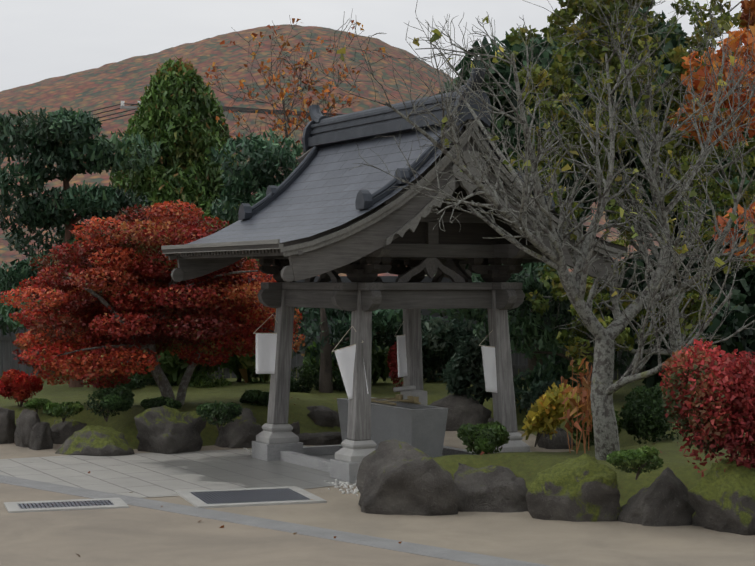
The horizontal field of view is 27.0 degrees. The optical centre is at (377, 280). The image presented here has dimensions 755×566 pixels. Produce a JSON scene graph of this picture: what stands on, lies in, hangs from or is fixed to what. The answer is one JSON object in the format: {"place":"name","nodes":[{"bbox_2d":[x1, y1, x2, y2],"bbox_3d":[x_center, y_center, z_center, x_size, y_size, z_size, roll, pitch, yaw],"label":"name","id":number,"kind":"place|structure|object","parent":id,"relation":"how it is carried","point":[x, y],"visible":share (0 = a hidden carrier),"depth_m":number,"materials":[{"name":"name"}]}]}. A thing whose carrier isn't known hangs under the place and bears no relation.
{"place":"outdoors","nodes":[
{"label":"outdoors","id":0,"kind":"place"},
{"bbox_2d":[120,106,138,108],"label":"utility pole","id":1,"kind":"object","parent":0,"point":[128,107],"visible":0.1,"depth_m":60.07,"materials":[{"name":"grey concrete"}]},
{"bbox_2d":[3,103,342,144],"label":"power lines","id":2,"kind":"object","parent":1,"relation":"attached to","point":[248,110],"visible":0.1,"depth_m":59.08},
{"bbox_2d":[0,449,354,497],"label":"stone paving","id":3,"kind":"structure","parent":0,"point":[144,475],"depth_m":20.85,"materials":[{"name":"stone"}]},
{"bbox_2d":[0,483,480,565],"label":"gravel ground","id":4,"kind":"structure","parent":0,"point":[131,535],"depth_m":15.24,"materials":[{"name":"beige gravel"}]},
{"bbox_2d":[4,498,128,512],"bbox_3d":[-3.526,2.555,17.771,1.321,0.050,0.719,0,0,-17],"label":"drain frame","id":5,"kind":"object","parent":4,"relation":"on","point":[11,507],"visible":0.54,"depth_m":17.59,"materials":[{"name":"grey concrete"}]},
{"bbox_2d":[18,500,113,508],"bbox_3d":[-3.526,2.543,17.771,1.069,0.021,0.449,0,0,-17],"label":"grating","id":6,"kind":"object","parent":5,"relation":"in","point":[69,504],"visible":0.56,"depth_m":17.77,"materials":[{"name":"metal"}]},
{"bbox_2d":[75,471,401,556],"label":"fallen leaves","id":7,"kind":"object","parent":4,"relation":"on","point":[222,526],"visible":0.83,"depth_m":16.19,"materials":[{"name":"brown plant"}]},
{"bbox_2d":[0,475,549,565],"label":"paving strip","id":8,"kind":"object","parent":4,"relation":"on","point":[423,550],"depth_m":16.20,"materials":[{"name":"grey concrete"}]},
{"bbox_2d":[0,24,658,275],"bbox_3d":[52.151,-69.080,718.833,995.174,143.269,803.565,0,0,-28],"label":"mountain","id":9,"kind":"structure","parent":0,"point":[116,83],"depth_m":706.08,"materials":[{"name":"brown plant"}]},
{"bbox_2d":[0,0,749,125],"label":"sky","id":10,"kind":"structure","parent":0,"point":[40,40],"materials":[{"name":"white"}]},
{"bbox_2d":[0,369,751,506],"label":"moss ground","id":11,"kind":"structure","parent":0,"point":[527,466],"depth_m":25.44,"materials":[{"name":"green plant"}]},
{"bbox_2d":[0,407,16,443],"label":"rock","id":12,"kind":"object","parent":11,"relation":"on","point":[8,427],"visible":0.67,"depth_m":24.57,"materials":[{"name":"grey stone"}]},
{"bbox_2d":[0,369,43,406],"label":"shrub","id":13,"kind":"object","parent":11,"relation":"on","point":[19,386],"depth_m":26.00,"materials":[{"name":"red plant"}]},
{"bbox_2d":[14,409,39,447],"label":"rock","id":14,"kind":"object","parent":11,"relation":"on","point":[27,420],"visible":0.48,"depth_m":24.02,"materials":[{"name":"grey stone"}]},
{"bbox_2d":[23,398,50,412],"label":"shrub","id":15,"kind":"object","parent":11,"relation":"on","point":[34,403],"depth_m":25.51,"materials":[{"name":"green plant"}]},
{"bbox_2d":[29,422,52,449],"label":"rock","id":16,"kind":"object","parent":11,"relation":"on","point":[41,438],"visible":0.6,"depth_m":23.78,"materials":[{"name":"grey stone"}]},
{"bbox_2d":[43,401,83,421],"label":"round shrub","id":17,"kind":"object","parent":11,"relation":"on","point":[57,409],"depth_m":23.83,"materials":[{"name":"green plant"}]},
{"bbox_2d":[50,419,86,443],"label":"rock","id":18,"kind":"object","parent":11,"relation":"on","point":[62,432],"visible":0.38,"depth_m":24.52,"materials":[{"name":"grey stone"}]},
{"bbox_2d":[0,106,161,386],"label":"pine tree","id":19,"kind":"object","parent":11,"relation":"on","point":[44,136],"depth_m":29.41,"materials":[{"name":"green plant"}]},
{"bbox_2d":[55,425,134,455],"bbox_3d":[-4.140,2.386,23.201,0.732,0.471,1.178,0,0,-65],"label":"rock","id":20,"kind":"object","parent":11,"relation":"on","point":[89,440],"visible":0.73,"depth_m":23.02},
{"bbox_2d":[84,386,134,421],"bbox_3d":[-4.091,1.888,23.992,0.741,0.543,0.806,0,0,-28],"label":"round shrub","id":21,"kind":"object","parent":11,"relation":"on","point":[117,399],"depth_m":23.88,"materials":[{"name":"green plant"}]},
{"bbox_2d":[92,372,145,389],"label":"shrub","id":22,"kind":"object","parent":11,"relation":"on","point":[134,382],"visible":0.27,"depth_m":29.39,"materials":[{"name":"green plant"}]},
{"bbox_2d":[0,199,305,404],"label":"maple tree","id":23,"kind":"object","parent":11,"relation":"on","point":[236,316],"depth_m":24.59,"materials":[{"name":"red plant"}]},
{"bbox_2d":[142,378,177,385],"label":"shrub","id":24,"kind":"object","parent":11,"relation":"on","point":[151,381],"visible":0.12,"depth_m":30.02,"materials":[{"name":"green plant"}]},
{"bbox_2d":[140,396,181,408],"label":"round shrub","id":25,"kind":"object","parent":11,"relation":"on","point":[160,401],"depth_m":24.22,"materials":[{"name":"green plant"}]},
{"bbox_2d":[134,405,206,453],"bbox_3d":[-3.111,2.256,23.416,1.010,0.795,0.830,0,0,16],"label":"rock","id":26,"kind":"object","parent":11,"relation":"on","point":[164,429],"visible":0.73,"depth_m":23.21,"materials":[{"name":"grey stone"}]},
{"bbox_2d":[189,370,231,387],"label":"shrub","id":27,"kind":"object","parent":11,"relation":"on","point":[200,380],"depth_m":29.82,"materials":[{"name":"green plant"}]},
{"bbox_2d":[196,400,242,429],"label":"round shrub","id":28,"kind":"object","parent":11,"relation":"on","point":[220,411],"depth_m":22.56,"materials":[{"name":"green plant"}]},
{"bbox_2d":[214,408,262,447],"bbox_3d":[-2.150,2.308,24.311,0.756,0.686,0.938,0,0,-28],"label":"rock","id":29,"kind":"object","parent":11,"relation":"on","point":[243,429],"visible":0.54,"depth_m":24.04,"materials":[{"name":"grey stone"}]},
{"bbox_2d":[239,389,268,406],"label":"round shrub","id":30,"kind":"object","parent":11,"relation":"on","point":[256,396],"depth_m":26.08,"materials":[{"name":"green plant"}]},
{"bbox_2d":[133,306,390,385],"bbox_3d":[-2.163,1.494,30.703,5.254,2.308,2.037,0,0,-14],"label":"hedge","id":31,"kind":"object","parent":11,"relation":"on","point":[174,367],"depth_m":30.39,"materials":[{"name":"green plant"}]},
{"bbox_2d":[290,421,299,434],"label":"rock","id":32,"kind":"object","parent":11,"relation":"on","point":[296,428],"visible":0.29,"depth_m":25.12,"materials":[{"name":"grey stone"}]},
{"bbox_2d":[290,364,313,392],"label":"green shrub","id":33,"kind":"object","parent":11,"relation":"on","point":[303,381],"depth_m":28.58,"materials":[{"name":"green plant"}]},
{"bbox_2d":[297,432,341,445],"bbox_3d":[-0.905,2.494,24.643,1.026,0.268,0.652,0,0,-10],"label":"rock slab","id":34,"kind":"object","parent":11,"relation":"on","point":[326,438],"visible":0.56,"depth_m":24.37,"materials":[{"name":"grey stone"}]},
{"bbox_2d":[0,340,645,379],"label":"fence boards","id":35,"kind":"object","parent":11,"relation":"on","point":[23,368],"depth_m":32.94,"materials":[{"name":"wood"}]},
{"bbox_2d":[0,318,645,368],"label":"fence rails","id":36,"kind":"object","parent":35,"relation":"attached to","point":[9,337],"visible":0.04,"depth_m":32.86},
{"bbox_2d":[306,405,339,427],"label":"boulder","id":37,"kind":"object","parent":11,"relation":"on","point":[321,415],"visible":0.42,"depth_m":26.29,"materials":[{"name":"grey stone"}]},
{"bbox_2d":[307,362,345,391],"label":"shrub","id":38,"kind":"object","parent":11,"relation":"on","point":[338,381],"depth_m":29.13,"materials":[{"name":"green plant"}]},
{"bbox_2d":[264,306,402,392],"bbox_3d":[-0.705,1.291,29.524,3.085,2.368,2.100,0,0,3],"label":"pine tree","id":39,"kind":"object","parent":11,"relation":"on","point":[385,322],"depth_m":28.96,"materials":[{"name":"green plant"}]},
{"bbox_2d":[387,342,402,387],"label":"shrub","id":40,"kind":"object","parent":11,"relation":"on","point":[392,362],"depth_m":29.21,"materials":[{"name":"red plant"}]},
{"bbox_2d":[356,439,459,515],"bbox_3d":[0.327,2.240,17.333,1.115,0.931,0.730,0,0,-2],"label":"rock","id":41,"kind":"object","parent":11,"relation":"on","point":[396,477],"visible":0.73,"depth_m":17.10,"materials":[{"name":"grey stone"}]},
{"bbox_2d":[395,311,477,381],"bbox_3d":[1.194,1.415,31.959,1.848,1.744,1.878,0,0,-28],"label":"evergreen tree","id":42,"kind":"object","parent":11,"relation":"on","point":[440,338],"depth_m":31.37,"materials":[{"name":"green plant"}]},
{"bbox_2d":[430,394,490,430],"bbox_3d":[1.346,2.305,27.096,1.254,0.726,0.917,0,0,6],"label":"rock","id":43,"kind":"object","parent":11,"relation":"on","point":[463,409],"visible":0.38,"depth_m":26.82,"materials":[{"name":"grey stone"}]},
{"bbox_2d":[441,337,491,404],"bbox_3d":[1.632,1.590,27.217,1.129,1.260,1.126,0,0,-28],"label":"rhododendron shrub","id":44,"kind":"object","parent":11,"relation":"on","point":[463,371],"depth_m":26.91,"materials":[{"name":"green plant"}]},
{"bbox_2d":[456,421,509,454],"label":"juniper shrub","id":45,"kind":"object","parent":11,"relation":"on","point":[488,437],"depth_m":19.33,"materials":[{"name":"green plant"}]},
{"bbox_2d":[454,463,527,512],"bbox_3d":[1.251,2.360,17.716,0.918,0.578,0.890,0,0,-1],"label":"rock","id":46,"kind":"object","parent":11,"relation":"on","point":[494,488],"visible":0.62,"depth_m":17.38,"materials":[{"name":"grey stone"}]},
{"bbox_2d":[290,397,697,475],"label":"fallen leaves","id":47,"kind":"object","parent":11,"relation":"on","point":[482,452],"visible":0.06,"depth_m":19.01,"materials":[{"name":"brown plant"}]},
{"bbox_2d":[308,0,754,460],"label":"bare tree","id":48,"kind":"object","parent":11,"relation":"on","point":[604,387],"depth_m":18.16,"materials":[{"name":"grey plant"}]},
{"bbox_2d":[520,378,562,413],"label":"rhododendron shrub","id":49,"kind":"object","parent":11,"relation":"on","point":[539,389],"visible":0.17,"depth_m":23.73,"materials":[{"name":"green plant"}]},
{"bbox_2d":[521,383,582,446],"bbox_3d":[2.174,1.673,19.505,0.776,0.771,1.307,0,0,7],"label":"shrub","id":50,"kind":"object","parent":11,"relation":"on","point":[548,407],"depth_m":19.15,"materials":[{"name":"yellow plant"}]},
{"bbox_2d":[537,427,574,448],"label":"rock","id":51,"kind":"object","parent":11,"relation":"on","point":[559,440],"visible":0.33,"depth_m":23.82,"materials":[{"name":"grey stone"}]},
{"bbox_2d":[427,262,685,412],"bbox_3d":[3.173,1.210,26.960,4.823,3.288,3.062,0,0,-28],"label":"evergreen shrub","id":52,"kind":"object","parent":11,"relation":"on","point":[532,326],"depth_m":26.79,"materials":[{"name":"green plant"}]},
{"bbox_2d":[525,453,621,521],"bbox_3d":[2.200,2.266,16.870,0.879,0.818,0.899,0,0,43],"label":"rock","id":53,"kind":"object","parent":11,"relation":"on","point":[583,487],"visible":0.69,"depth_m":16.68,"materials":[{"name":"stone"}]},
{"bbox_2d":[563,361,590,452],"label":"plant stems","id":54,"kind":"object","parent":11,"relation":"on","point":[584,442],"visible":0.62,"depth_m":18.73,"materials":[{"name":"brown"}]},
{"bbox_2d":[558,357,592,434],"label":"dry plant leaves","id":55,"kind":"object","parent":54,"relation":"attached to","point":[583,396],"visible":0.83,"depth_m":18.75,"materials":[{"name":"orange plant"}]},
{"bbox_2d":[568,410,622,446],"bbox_3d":[2.860,1.875,20.667,0.816,0.624,0.728,0,0,-28],"label":"green shrub","id":56,"kind":"object","parent":11,"relation":"on","point":[591,434],"visible":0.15,"depth_m":20.51,"materials":[{"name":"green plant"}]},
{"bbox_2d":[606,445,663,479],"bbox_3d":[2.662,1.888,16.269,0.647,0.346,0.586,0,0,-28],"label":"groundcover shrub","id":57,"kind":"object","parent":11,"relation":"on","point":[633,459],"depth_m":16.11,"materials":[{"name":"green plant"}]},
{"bbox_2d":[619,381,678,443],"bbox_3d":[3.615,1.771,20.539,0.921,0.901,0.941,0,0,-28],"label":"green shrub","id":58,"kind":"object","parent":11,"relation":"on","point":[639,414],"depth_m":20.32,"materials":[{"name":"green plant"}]},
{"bbox_2d":[617,467,694,526],"bbox_3d":[2.952,2.315,16.650,0.726,0.681,0.762,0,0,-28],"label":"rock","id":59,"kind":"object","parent":11,"relation":"on","point":[661,500],"visible":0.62,"depth_m":16.41,"materials":[{"name":"grey stone"}]},
{"bbox_2d":[659,338,754,476],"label":"shrub","id":60,"kind":"object","parent":11,"relation":"on","point":[706,396],"depth_m":16.02,"materials":[{"name":"red plant"}]},
{"bbox_2d":[667,0,754,261],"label":"orange tree","id":61,"kind":"object","parent":11,"relation":"on","point":[745,7],"visible":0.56,"depth_m":21.94,"materials":[{"name":"orange plant"}]},
{"bbox_2d":[687,459,754,534],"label":"rock","id":62,"kind":"object","parent":11,"relation":"on","point":[719,499],"visible":0.83,"depth_m":15.92,"materials":[{"name":"grey stone"}]},
{"bbox_2d":[0,431,754,565],"bbox_3d":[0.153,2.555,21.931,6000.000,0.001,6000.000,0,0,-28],"label":"ground","id":63,"kind":"structure","parent":0,"point":[524,536],"depth_m":15.86,"materials":[{"name":"beige concrete"}]},
{"bbox_2d":[109,56,267,275],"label":"cypress tree","id":64,"kind":"object","parent":63,"relation":"on","point":[177,101],"visible":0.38,"depth_m":42.88,"materials":[{"name":"green plant"}]},
{"bbox_2d":[176,486,326,507],"bbox_3d":[-1.505,2.555,18.469,1.505,0.050,1.352,0,0,-18],"label":"drain grate frame","id":65,"kind":"object","parent":63,"relation":"on","point":[192,499],"visible":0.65,"depth_m":18.06,"materials":[{"name":"grey concrete"}]},
{"bbox_2d":[190,488,309,503],"bbox_3d":[-1.505,2.543,18.469,1.253,0.021,1.082,0,0,-18],"label":"grating","id":66,"kind":"object","parent":65,"relation":"in","point":[244,496],"visible":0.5,"depth_m":18.45,"materials":[{"name":"metal"}]},
{"bbox_2d":[206,128,305,328],"bbox_3d":[-2.380,-0.370,33.585,2.659,5.830,3.098,0,0,-28],"label":"pine tree","id":67,"kind":"object","parent":63,"relation":"on","point":[255,174],"depth_m":33.31,"materials":[{"name":"green plant"}]},
{"bbox_2d":[196,15,388,173],"bbox_3d":[-2.031,-1.651,36.241,3.803,8.673,3.754,0,0,28],"label":"cherry tree","id":68,"kind":"object","parent":63,"relation":"on","point":[281,96],"depth_m":36.11,"materials":[{"name":"orange plant"}]},
{"bbox_2d":[243,448,358,495],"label":"white ground pebbles","id":69,"kind":"object","parent":63,"relation":"on","point":[356,490],"visible":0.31,"depth_m":19.37,"materials":[{"name":"grey"}]},
{"bbox_2d":[0,283,634,369],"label":"hedge","id":70,"kind":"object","parent":63,"relation":"on","point":[425,312],"depth_m":35.40,"materials":[{"name":"grey"}]},
{"bbox_2d":[19,276,619,281],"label":"building roof","id":71,"kind":"structure","parent":70,"relation":"on","point":[389,279],"depth_m":34.27,"materials":[{"name":"grey"}]},
{"bbox_2d":[310,454,334,459],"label":"pavilion floor","id":72,"kind":"structure","parent":63,"relation":"on","point":[329,456],"depth_m":22.61,"materials":[{"name":"grey stone"}]},
{"bbox_2d":[280,445,476,472],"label":"stone curb","id":73,"kind":"structure","parent":72,"relation":"on","point":[305,459],"depth_m":22.11,"materials":[{"name":"stone"}]},
{"bbox_2d":[337,397,447,457],"bbox_3d":[0.179,2.125,21.979,0.569,0.820,2.258,0,0,-28],"label":"basin","id":74,"kind":"object","parent":72,"relation":"on","point":[421,427],"visible":0.56,"depth_m":21.12,"materials":[{"name":"stone"}]},
{"bbox_2d":[371,394,420,404],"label":"basin ladles","id":75,"kind":"object","parent":74,"relation":"on","point":[409,399],"visible":0.92,"depth_m":21.89,"materials":[{"name":"brown wood"}]},
{"bbox_2d":[393,385,426,404],"bbox_3d":[0.430,2.019,22.166,0.451,1.072,0.340,0,0,-28],"label":"basin spout","id":76,"kind":"object","parent":74,"relation":"on","point":[405,391],"visible":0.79,"depth_m":22.10,"materials":[{"name":"grey stone"}]},
{"bbox_2d":[434,0,754,394],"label":"tree","id":77,"kind":"object","parent":63,"relation":"on","point":[739,315],"depth_m":29.90,"materials":[{"name":"plant"}]},
{"bbox_2d":[497,0,754,373],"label":"broadleaf tree","id":78,"kind":"object","parent":63,"relation":"on","point":[676,54],"depth_m":24.75,"materials":[{"name":"green plant"}]},
{"bbox_2d":[252,441,530,481],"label":"pavilion plinths","id":79,"kind":"object","parent":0,"point":[344,470],"visible":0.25,"depth_m":22.20,"materials":[{"name":"grey stone"}]},
{"bbox_2d":[256,423,529,462],"bbox_3d":[0.153,2.185,21.931,2.710,0.260,3.050,0,0,-28],"label":"pillar base","id":80,"kind":"object","parent":79,"relation":"on","point":[351,451],"visible":0.52,"depth_m":21.15,"materials":[{"name":"grey stone"}]},
{"bbox_2d":[267,289,517,440],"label":"wooden pillars","id":81,"kind":"structure","parent":80,"relation":"on","point":[359,415],"depth_m":21.25,"materials":[{"name":"grey wood"}]},
{"bbox_2d":[253,314,494,351],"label":"towel strings","id":82,"kind":"object","parent":81,"relation":"attached to","point":[346,333],"visible":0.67,"depth_m":21.25,"materials":[{"name":"beige fabric"}]},
{"bbox_2d":[256,333,496,399],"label":"hanging banners","id":83,"kind":"object","parent":82,"relation":"hanging from","point":[266,352],"visible":0.77,"depth_m":21.25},
{"bbox_2d":[250,161,531,310],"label":"wooden beams","id":84,"kind":"structure","parent":81,"relation":"on","point":[436,295],"depth_m":20.88,"materials":[{"name":"grey wood"}]},
{"bbox_2d":[175,149,611,263],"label":"roof rafters","id":85,"kind":"object","parent":84,"relation":"on","point":[256,253],"visible":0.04,"depth_m":20.76,"materials":[{"name":"grey wood"}]},
{"bbox_2d":[162,122,626,252],"bbox_3d":[0.153,-1.257,21.931,5.190,1.729,4.300,0,0,-28],"label":"roof eave edge","id":86,"kind":"object","parent":85,"relation":"on","point":[302,240],"visible":0.1,"depth_m":19.58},
{"bbox_2d":[184,120,627,247],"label":"pavilion roof","id":87,"kind":"structure","parent":86,"relation":"on","point":[318,194],"depth_m":21.43,"materials":[{"name":"grey tile"}]},
{"bbox_2d":[391,154,532,244],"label":"gable wall","id":88,"kind":"structure","parent":84,"relation":"on","point":[477,233],"depth_m":21.10,"materials":[{"name":"wood"}]},
{"bbox_2d":[281,243,526,310],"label":"pavilion beams","id":89,"kind":"structure","parent":81,"relation":"on","point":[310,294],"depth_m":21.08,"materials":[{"name":"grey wood"}]},
{"bbox_2d":[304,257,471,281],"bbox_3d":[0.153,-0.141,21.931,2.110,0.330,2.450,0,0,-28],"label":"frog-leg strut","id":90,"kind":"object","parent":89,"relation":"on","point":[453,270],"visible":0.69,"depth_m":21.02,"materials":[{"name":"grey wood"}]},
{"bbox_2d":[259,257,522,281],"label":"pavilion brackets","id":91,"kind":"object","parent":89,"relation":"attached to","point":[495,270],"visible":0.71,"depth_m":21.19,"materials":[{"name":"grey wood"}]},
{"bbox_2d":[171,124,612,281],"bbox_3d":[0.153,-0.998,21.931,4.980,2.037,4.389,0,0,-28],"label":"bargeboard","id":92,"kind":"object","parent":89,"relation":"on","point":[344,251],"visible":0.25,"depth_m":19.66,"materials":[{"name":"grey wood"}]},
{"bbox_2d":[386,151,536,244],"bbox_3d":[0.153,-1.042,21.931,2.300,1.207,4.446,0,0,-28],"label":"gable ornament","id":93,"kind":"object","parent":92,"relation":"attached to","point":[424,212],"visible":0.27,"depth_m":19.86,"materials":[{"name":"grey wood"}]},
{"bbox_2d":[371,402,413,408],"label":"basin water","id":94,"kind":"structure","parent":0,"point":[392,405],"depth_m":22.30,"materials":[{"name":"grey liquid"}]},
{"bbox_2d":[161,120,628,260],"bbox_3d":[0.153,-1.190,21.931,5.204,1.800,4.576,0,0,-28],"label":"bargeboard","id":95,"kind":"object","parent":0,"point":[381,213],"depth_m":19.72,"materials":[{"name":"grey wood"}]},
{"bbox_2d":[238,68,554,219],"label":"roof ridge","id":96,"kind":"structure","parent":0,"point":[320,129],"depth_m":21.69,"materials":[{"name":"grey tile"}]}
]}

